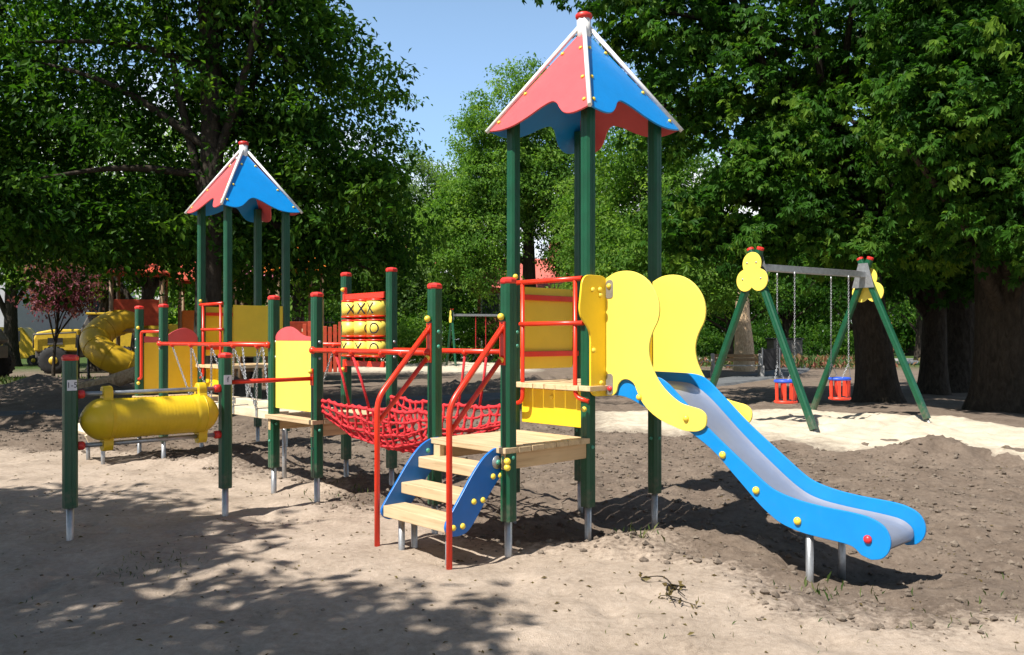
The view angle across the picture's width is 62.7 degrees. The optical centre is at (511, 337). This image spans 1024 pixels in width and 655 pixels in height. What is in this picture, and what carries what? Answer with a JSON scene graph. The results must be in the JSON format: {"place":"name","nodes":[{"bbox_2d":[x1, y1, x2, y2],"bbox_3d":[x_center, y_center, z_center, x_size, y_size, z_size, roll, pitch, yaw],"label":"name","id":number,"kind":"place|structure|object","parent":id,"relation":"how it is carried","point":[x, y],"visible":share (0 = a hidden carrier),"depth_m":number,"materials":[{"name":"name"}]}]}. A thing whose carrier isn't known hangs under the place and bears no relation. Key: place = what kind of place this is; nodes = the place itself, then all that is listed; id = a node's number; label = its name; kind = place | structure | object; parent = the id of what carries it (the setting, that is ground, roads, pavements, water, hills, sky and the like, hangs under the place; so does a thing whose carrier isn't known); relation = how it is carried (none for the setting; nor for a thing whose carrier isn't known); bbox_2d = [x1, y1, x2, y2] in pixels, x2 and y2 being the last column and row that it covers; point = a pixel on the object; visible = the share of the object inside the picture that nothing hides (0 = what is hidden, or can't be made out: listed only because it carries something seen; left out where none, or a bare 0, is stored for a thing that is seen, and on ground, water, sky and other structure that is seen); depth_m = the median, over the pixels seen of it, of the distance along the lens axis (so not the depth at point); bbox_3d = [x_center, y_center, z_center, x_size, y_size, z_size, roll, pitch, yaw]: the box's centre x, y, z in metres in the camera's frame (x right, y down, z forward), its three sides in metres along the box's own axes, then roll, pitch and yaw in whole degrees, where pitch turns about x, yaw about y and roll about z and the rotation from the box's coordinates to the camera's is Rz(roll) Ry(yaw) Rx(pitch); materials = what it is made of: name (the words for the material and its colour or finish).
{"place":"outdoors","nodes":[
{"label":"outdoors","id":0,"kind":"place"},
{"bbox_2d":[0,366,809,416],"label":"path","id":1,"kind":"structure","parent":0,"point":[732,380],"depth_m":21.81,"materials":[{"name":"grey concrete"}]},
{"bbox_2d":[324,361,545,374],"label":"sand","id":2,"kind":"structure","parent":0,"point":[450,368],"depth_m":41.14,"materials":[{"name":"beige sand"}]},
{"bbox_2d":[446,309,497,365],"bbox_3d":[-1.708,0.155,45.928,3.422,3.503,2.877,0,0,-16],"label":"swing set","id":3,"kind":"object","parent":2,"relation":"on","point":[451,318],"visible":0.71,"depth_m":45.74,"materials":[{"name":"green paint"}]},
{"bbox_2d":[0,0,1017,333],"label":"sky","id":4,"kind":"structure","parent":0,"point":[456,40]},
{"bbox_2d":[0,341,1023,654],"bbox_3d":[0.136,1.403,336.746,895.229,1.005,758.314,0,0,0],"label":"ground","id":5,"kind":"structure","parent":0,"point":[490,585],"depth_m":6.21,"materials":[{"name":"beige sand"}]},
{"bbox_2d":[0,328,15,376],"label":"wheel loader","id":6,"kind":"object","parent":5,"relation":"on","point":[7,362],"visible":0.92,"depth_m":33.84,"materials":[{"name":"grey metal"}]},
{"bbox_2d":[0,81,34,153],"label":"maple tree","id":7,"kind":"object","parent":5,"relation":"on","point":[10,127],"visible":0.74,"depth_m":17.41,"materials":[{"name":"green plant"}]},
{"bbox_2d":[0,62,35,144],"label":"maple tree","id":8,"kind":"object","parent":5,"relation":"on","point":[12,110],"visible":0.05,"depth_m":24.94,"materials":[{"name":"green plant"}]},
{"bbox_2d":[0,327,37,365],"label":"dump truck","id":9,"kind":"object","parent":5,"relation":"on","point":[26,349],"visible":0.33,"depth_m":48.37,"materials":[{"name":"yellow paint"}]},
{"bbox_2d":[0,260,68,332],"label":"grey building","id":10,"kind":"structure","parent":5,"relation":"on","point":[24,320],"depth_m":69.29,"materials":[{"name":"white paint"}]},
{"bbox_2d":[0,128,84,366],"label":"lime tree","id":11,"kind":"object","parent":5,"relation":"on","point":[9,310],"visible":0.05,"depth_m":46.71,"materials":[{"name":"green plant"}]},
{"bbox_2d":[6,259,108,375],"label":"purple tree","id":12,"kind":"object","parent":5,"relation":"on","point":[75,300],"visible":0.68,"depth_m":32.74,"materials":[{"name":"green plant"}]},
{"bbox_2d":[0,0,166,309],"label":"maple tree","id":13,"kind":"object","parent":5,"relation":"on","point":[30,5],"visible":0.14,"depth_m":19.70,"materials":[{"name":"green plant"}]},
{"bbox_2d":[11,96,180,351],"bbox_3d":[-16.513,-3.895,34.729,9.190,11.563,6.851,0,0,0],"label":"lime tree","id":14,"kind":"object","parent":5,"relation":"on","point":[149,289],"visible":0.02,"depth_m":35.27,"materials":[{"name":"green plant"}]},
{"bbox_2d":[32,312,177,373],"bbox_3d":[-18.587,0.247,39.297,6.431,2.815,2.280,0,0,-20],"label":"dump truck","id":15,"kind":"object","parent":5,"relation":"on","point":[43,342],"visible":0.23,"depth_m":37.75,"materials":[{"name":"yellow metal"}]},
{"bbox_2d":[78,366,134,388],"bbox_3d":[-10.768,1.112,22.978,2.418,0.790,0.474,0,0,-13],"label":"fallen log","id":16,"kind":"object","parent":5,"relation":"on","point":[123,377],"visible":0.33,"depth_m":22.83,"materials":[{"name":"wood"}]},
{"bbox_2d":[1,100,230,370],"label":"lime tree","id":17,"kind":"object","parent":5,"relation":"on","point":[103,302],"depth_m":40.42,"materials":[{"name":"green plant"}]},
{"bbox_2d":[77,263,169,382],"bbox_3d":[-12.536,-0.524,27.241,2.649,4.650,3.310,0,0,-17],"label":"slide","id":18,"kind":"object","parent":5,"relation":"on","point":[97,345],"depth_m":26.64,"materials":[{"name":"yellow plastic"},{"name":"green paint"},{"name":"red paint"}]},
{"bbox_2d":[69,280,194,328],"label":"apartment block","id":19,"kind":"structure","parent":5,"relation":"on","point":[75,323],"depth_m":78.00,"materials":[{"name":"white paint"}]},
{"bbox_2d":[88,297,98,311],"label":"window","id":20,"kind":"structure","parent":19,"relation":"in","point":[96,308],"depth_m":77.94,"materials":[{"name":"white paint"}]},
{"bbox_2d":[125,279,194,323],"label":"woodland tree","id":21,"kind":"object","parent":5,"relation":"on","point":[172,315],"visible":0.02,"depth_m":64.08,"materials":[{"name":"green plant"}]},
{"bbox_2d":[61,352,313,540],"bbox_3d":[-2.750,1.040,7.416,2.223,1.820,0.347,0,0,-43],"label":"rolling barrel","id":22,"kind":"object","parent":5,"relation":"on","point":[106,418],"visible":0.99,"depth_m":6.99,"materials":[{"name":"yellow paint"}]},
{"bbox_2d":[78,141,302,464],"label":"play tower","id":23,"kind":"structure","parent":5,"relation":"on","point":[246,187],"depth_m":12.05,"materials":[{"name":"green metal"}]},
{"bbox_2d":[176,262,222,331],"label":"wooden tower","id":24,"kind":"structure","parent":5,"relation":"on","point":[185,318],"depth_m":28.72,"materials":[{"name":"brown wood"}]},
{"bbox_2d":[105,56,355,378],"bbox_3d":[-10.409,-4.184,31.875,10.297,12.080,7.085,0,0,0],"label":"lime tree","id":25,"kind":"object","parent":5,"relation":"on","point":[249,375],"visible":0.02,"depth_m":31.52,"materials":[{"name":"green plant"}]},
{"bbox_2d":[0,0,471,394],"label":"maple tree","id":26,"kind":"object","parent":5,"relation":"on","point":[130,222],"visible":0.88,"depth_m":17.45,"materials":[{"name":"green plant"}]},
{"bbox_2d":[157,341,340,478],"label":"chain bridge","id":27,"kind":"structure","parent":5,"relation":"on","point":[256,407],"depth_m":9.68,"materials":[{"name":"red paint"}]},
{"bbox_2d":[233,356,265,385],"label":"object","id":28,"kind":"structure","parent":5,"relation":"on","point":[239,373],"depth_m":27.99,"materials":[{"name":"grey"}]},
{"bbox_2d":[233,266,275,378],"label":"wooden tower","id":29,"kind":"structure","parent":5,"relation":"on","point":[242,360],"depth_m":29.86,"materials":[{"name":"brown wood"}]},
{"bbox_2d":[253,317,334,370],"bbox_3d":[-10.928,0.350,36.417,6.400,2.700,0.128,0,0,-7],"label":"iron fence","id":30,"kind":"object","parent":5,"relation":"on","point":[327,322],"visible":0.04,"depth_m":36.70,"materials":[{"name":"red metal"}]},
{"bbox_2d":[264,247,324,383],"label":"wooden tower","id":31,"kind":"structure","parent":5,"relation":"on","point":[298,326],"depth_m":28.65,"materials":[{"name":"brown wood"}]},
{"bbox_2d":[263,276,359,320],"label":"woodland tree","id":32,"kind":"object","parent":5,"relation":"on","point":[291,303],"visible":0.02,"depth_m":60.01,"materials":[{"name":"green plant"}]},
{"bbox_2d":[301,321,340,371],"bbox_3d":[-6.006,0.626,27.065,1.500,2.349,0.170,0,0,-6],"label":"picket fence","id":33,"kind":"object","parent":5,"relation":"on","point":[330,333],"visible":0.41,"depth_m":26.99,"materials":[{"name":"red wood"}]},
{"bbox_2d":[265,267,399,502],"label":"climbing platform","id":34,"kind":"structure","parent":5,"relation":"on","point":[290,354],"depth_m":8.78,"materials":[{"name":"green paint"}]},
{"bbox_2d":[262,145,416,323],"bbox_3d":[-11.275,-4.360,44.275,12.425,12.457,9.198,0,0,0],"label":"lime tree","id":35,"kind":"object","parent":5,"relation":"on","point":[297,311],"visible":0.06,"depth_m":44.57,"materials":[{"name":"green plant"}]},
{"bbox_2d":[307,310,375,366],"bbox_3d":[-10.101,0.357,46.849,5.356,4.038,4.608,0,0,0],"label":"bush","id":36,"kind":"object","parent":5,"relation":"on","point":[335,323],"visible":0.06,"depth_m":46.70,"materials":[{"name":"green plant"}]},
{"bbox_2d":[290,262,476,360],"bbox_3d":[-8.805,-2.171,58.065,13.290,9.166,9.920,0,0,0],"label":"woodland tree","id":37,"kind":"object","parent":5,"relation":"on","point":[398,310],"visible":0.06,"depth_m":55.73,"materials":[{"name":"green plant"}]},
{"bbox_2d":[369,310,445,363],"bbox_3d":[-6.547,0.037,49.857,5.460,4.165,4.953,0,0,0],"label":"bush","id":38,"kind":"object","parent":5,"relation":"on","point":[403,341],"visible":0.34,"depth_m":49.59,"materials":[{"name":"green plant"}]},
{"bbox_2d":[327,143,499,360],"bbox_3d":[-6.935,-5.682,56.635,13.444,15.116,9.247,0,0,0],"label":"lime tree","id":39,"kind":"object","parent":5,"relation":"on","point":[423,168],"visible":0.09,"depth_m":55.40,"materials":[{"name":"green plant"}]},
{"bbox_2d":[399,292,498,362],"bbox_3d":[-3.963,-0.489,53.528,7.112,5.512,5.406,0,0,14],"label":"bush","id":40,"kind":"object","parent":5,"relation":"on","point":[468,337],"visible":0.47,"depth_m":53.00,"materials":[{"name":"green plant"}]},
{"bbox_2d":[456,347,483,361],"bbox_3d":[-2.678,1.255,54.032,1.986,1.370,1.414,0,0,0],"label":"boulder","id":41,"kind":"object","parent":5,"relation":"on","point":[467,358],"visible":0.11,"depth_m":53.43,"materials":[{"name":"stone"}]},
{"bbox_2d":[467,306,499,362],"bbox_3d":[0.766,-0.308,52.491,6.073,5.642,5.102,0,0,25],"label":"bush","id":42,"kind":"object","parent":5,"relation":"on","point":[495,356],"visible":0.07,"depth_m":52.01,"materials":[{"name":"green plant"}]},
{"bbox_2d":[444,222,522,348],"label":"woodland tree","id":43,"kind":"object","parent":5,"relation":"on","point":[468,291],"visible":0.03,"depth_m":66.98,"materials":[{"name":"green plant"}]},
{"bbox_2d":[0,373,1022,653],"bbox_3d":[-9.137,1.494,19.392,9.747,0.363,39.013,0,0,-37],"label":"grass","id":44,"kind":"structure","parent":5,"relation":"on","point":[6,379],"depth_m":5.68,"materials":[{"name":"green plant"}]},
{"bbox_2d":[0,412,1023,648],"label":"soil clods","id":45,"kind":"object","parent":5,"relation":"on","point":[929,621],"visible":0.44,"depth_m":8.03,"materials":[{"name":"brown soil"}]},
{"bbox_2d":[3,439,1020,654],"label":"leaf litter","id":46,"kind":"object","parent":5,"relation":"on","point":[221,621],"visible":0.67,"depth_m":5.83,"materials":[{"name":"brown plant"}]},
{"bbox_2d":[407,51,624,306],"bbox_3d":[0.600,-7.601,50.150,14.812,18.939,8.319,0,0,0],"label":"lime tree","id":47,"kind":"object","parent":5,"relation":"on","point":[473,199],"visible":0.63,"depth_m":48.98,"materials":[{"name":"green plant"}]},
{"bbox_2d":[470,244,566,348],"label":"brick house","id":48,"kind":"structure","parent":5,"relation":"on","point":[543,273],"depth_m":56.00,"materials":[{"name":"white paint"}]},
{"bbox_2d":[481,294,499,313],"bbox_3d":[-1.425,-2.197,55.985,1.300,1.500,0.110,0,0,0],"label":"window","id":49,"kind":"structure","parent":48,"relation":"in","point":[498,295],"depth_m":55.93,"materials":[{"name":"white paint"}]},
{"bbox_2d":[374,11,925,582],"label":"play tower","id":50,"kind":"structure","parent":5,"relation":"on","point":[632,335],"depth_m":6.76,"materials":[{"name":"green paint"}]},
{"bbox_2d":[309,347,499,452],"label":"rope bridge","id":51,"kind":"structure","parent":50,"relation":"attached to","point":[367,436],"depth_m":7.71,"materials":[{"name":"red fabric"}]},
{"bbox_2d":[639,574,685,595],"bbox_3d":[0.994,1.577,5.374,0.204,0.072,0.486,0,0,-16],"label":"fallen twig","id":52,"kind":"object","parent":5,"relation":"on","point":[668,586],"visible":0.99,"depth_m":5.31,"materials":[{"name":"brown wood"}]},
{"bbox_2d":[537,61,797,321],"bbox_3d":[6.200,-4.758,34.641,10.479,13.217,9.163,0,0,0],"label":"lime tree","id":53,"kind":"object","parent":5,"relation":"on","point":[627,185],"visible":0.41,"depth_m":33.21,"materials":[{"name":"green plant"}]},
{"bbox_2d":[658,591,698,607],"bbox_3d":[0.996,1.585,5.080,0.114,0.065,0.303,0,0,-38],"label":"fallen twig","id":54,"kind":"object","parent":5,"relation":"on","point":[680,600],"visible":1,"depth_m":5.06,"materials":[{"name":"brown wood"}]},
{"bbox_2d":[696,321,723,357],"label":"bush","id":55,"kind":"object","parent":5,"relation":"on","point":[709,337],"visible":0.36,"depth_m":68.15,"materials":[{"name":"green plant"}]},
{"bbox_2d":[701,278,733,355],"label":"woodland tree","id":56,"kind":"object","parent":5,"relation":"on","point":[708,324],"depth_m":74.70,"materials":[{"name":"green plant"}]},
{"bbox_2d":[700,267,752,353],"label":"woodland tree","id":57,"kind":"object","parent":5,"relation":"on","point":[720,330],"visible":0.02,"depth_m":81.80,"materials":[{"name":"green plant"}]},
{"bbox_2d":[710,353,763,376],"bbox_3d":[9.100,1.113,34.000,2.040,0.974,0.600,0,0,3],"label":"park bench","id":58,"kind":"object","parent":5,"relation":"on","point":[760,365],"visible":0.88,"depth_m":34.09,"materials":[{"name":"wood"}]},
{"bbox_2d":[732,288,754,371],"bbox_3d":[11.150,-0.501,40.500,1.100,4.624,1.100,0,0,0],"label":"stone monument","id":59,"kind":"object","parent":5,"relation":"on","point":[743,343],"visible":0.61,"depth_m":40.17,"materials":[{"name":"grey stone"}]},
{"bbox_2d":[701,210,803,364],"bbox_3d":[12.754,-2.849,48.702,8.738,9.463,7.045,0,0,37],"label":"slender tree","id":60,"kind":"object","parent":5,"relation":"on","point":[779,308],"visible":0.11,"depth_m":48.26,"materials":[{"name":"green plant"}]},
{"bbox_2d":[522,0,991,402],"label":"chestnut tree","id":61,"kind":"object","parent":5,"relation":"on","point":[797,174],"visible":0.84,"depth_m":19.12,"materials":[{"name":"green plant"}]},
{"bbox_2d":[758,348,779,375],"bbox_3d":[10.503,1.050,34.530,0.820,1.300,0.530,0,0,-11],"label":"litter bin","id":62,"kind":"object","parent":5,"relation":"on","point":[769,359],"visible":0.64,"depth_m":34.27,"materials":[{"name":"black metal"}]},
{"bbox_2d":[733,319,814,355],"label":"bush","id":63,"kind":"object","parent":5,"relation":"on","point":[763,333],"visible":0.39,"depth_m":69.19,"materials":[{"name":"green plant"}]},
{"bbox_2d":[718,276,842,348],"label":"woodland tree","id":64,"kind":"object","parent":5,"relation":"on","point":[803,322],"visible":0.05,"depth_m":76.44,"materials":[{"name":"green plant"}]},
{"bbox_2d":[765,338,803,357],"bbox_3d":[16.200,0.800,50.000,1.960,1.600,1.160,0,0,-6],"label":"litter bin","id":65,"kind":"object","parent":5,"relation":"on","point":[771,343],"visible":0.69,"depth_m":49.53,"materials":[{"name":"grey metal"}]},
{"bbox_2d":[737,272,848,337],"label":"slender tree","id":66,"kind":"object","parent":5,"relation":"on","point":[787,321],"visible":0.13,"depth_m":51.48,"materials":[{"name":"green plant"}]},
{"bbox_2d":[698,312,914,352],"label":"hedge","id":67,"kind":"object","parent":5,"relation":"on","point":[824,343],"visible":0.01,"depth_m":89.47,"materials":[{"name":"green plant"}]},
{"bbox_2d":[697,353,919,368],"bbox_3d":[14.094,1.184,44.102,17.829,0.842,5.444,0,0,0],"label":"flower bed","id":68,"kind":"object","parent":5,"relation":"on","point":[808,361],"visible":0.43,"depth_m":43.32,"materials":[{"name":"brown plant"}]},
{"bbox_2d":[595,409,1023,462],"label":"sandpit","id":69,"kind":"object","parent":5,"relation":"on","point":[839,432],"visible":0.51,"depth_m":14.20,"materials":[{"name":"beige sand"}]},
{"bbox_2d":[710,246,930,431],"bbox_3d":[5.590,0.155,15.601,3.432,3.503,2.877,0,0,-34],"label":"swing set","id":70,"kind":"object","parent":69,"relation":"on","point":[753,274],"visible":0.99,"depth_m":15.39,"materials":[{"name":"green paint"}]},
{"bbox_2d":[777,284,851,353],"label":"woodland tree","id":71,"kind":"object","parent":5,"relation":"on","point":[812,340],"visible":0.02,"depth_m":84.60,"materials":[{"name":"green plant"}]},
{"bbox_2d":[803,318,854,356],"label":"bush","id":72,"kind":"object","parent":5,"relation":"on","point":[826,333],"visible":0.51,"depth_m":71.55,"materials":[{"name":"green plant"}]},
{"bbox_2d":[788,274,908,364],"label":"slender tree","id":73,"kind":"object","parent":5,"relation":"on","point":[841,297],"visible":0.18,"depth_m":49.27,"materials":[{"name":"green plant"}]},
{"bbox_2d":[768,0,974,395],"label":"chestnut tree","id":74,"kind":"object","parent":5,"relation":"on","point":[932,304],"visible":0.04,"depth_m":23.67,"materials":[{"name":"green plant"}]},
{"bbox_2d":[846,303,915,355],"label":"woodland tree","id":75,"kind":"object","parent":5,"relation":"on","point":[907,332],"visible":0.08,"depth_m":74.81,"materials":[{"name":"green plant"}]},
{"bbox_2d":[886,294,921,360],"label":"slender tree","id":76,"kind":"object","parent":5,"relation":"on","point":[918,332],"visible":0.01,"depth_m":55.81,"materials":[{"name":"green plant"}]},
{"bbox_2d":[813,0,1023,413],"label":"chestnut tree","id":77,"kind":"object","parent":5,"relation":"on","point":[964,123],"visible":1,"depth_m":15.91,"materials":[{"name":"green plant"}]},
{"bbox_2d":[947,283,974,392],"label":"chestnut tree","id":78,"kind":"object","parent":5,"relation":"on","point":[960,332],"depth_m":25.03,"materials":[{"name":"brown plant"}]},
{"bbox_2d":[699,358,918,363],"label":"footpath","id":79,"kind":"structure","parent":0,"point":[909,360],"depth_m":56.12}
]}

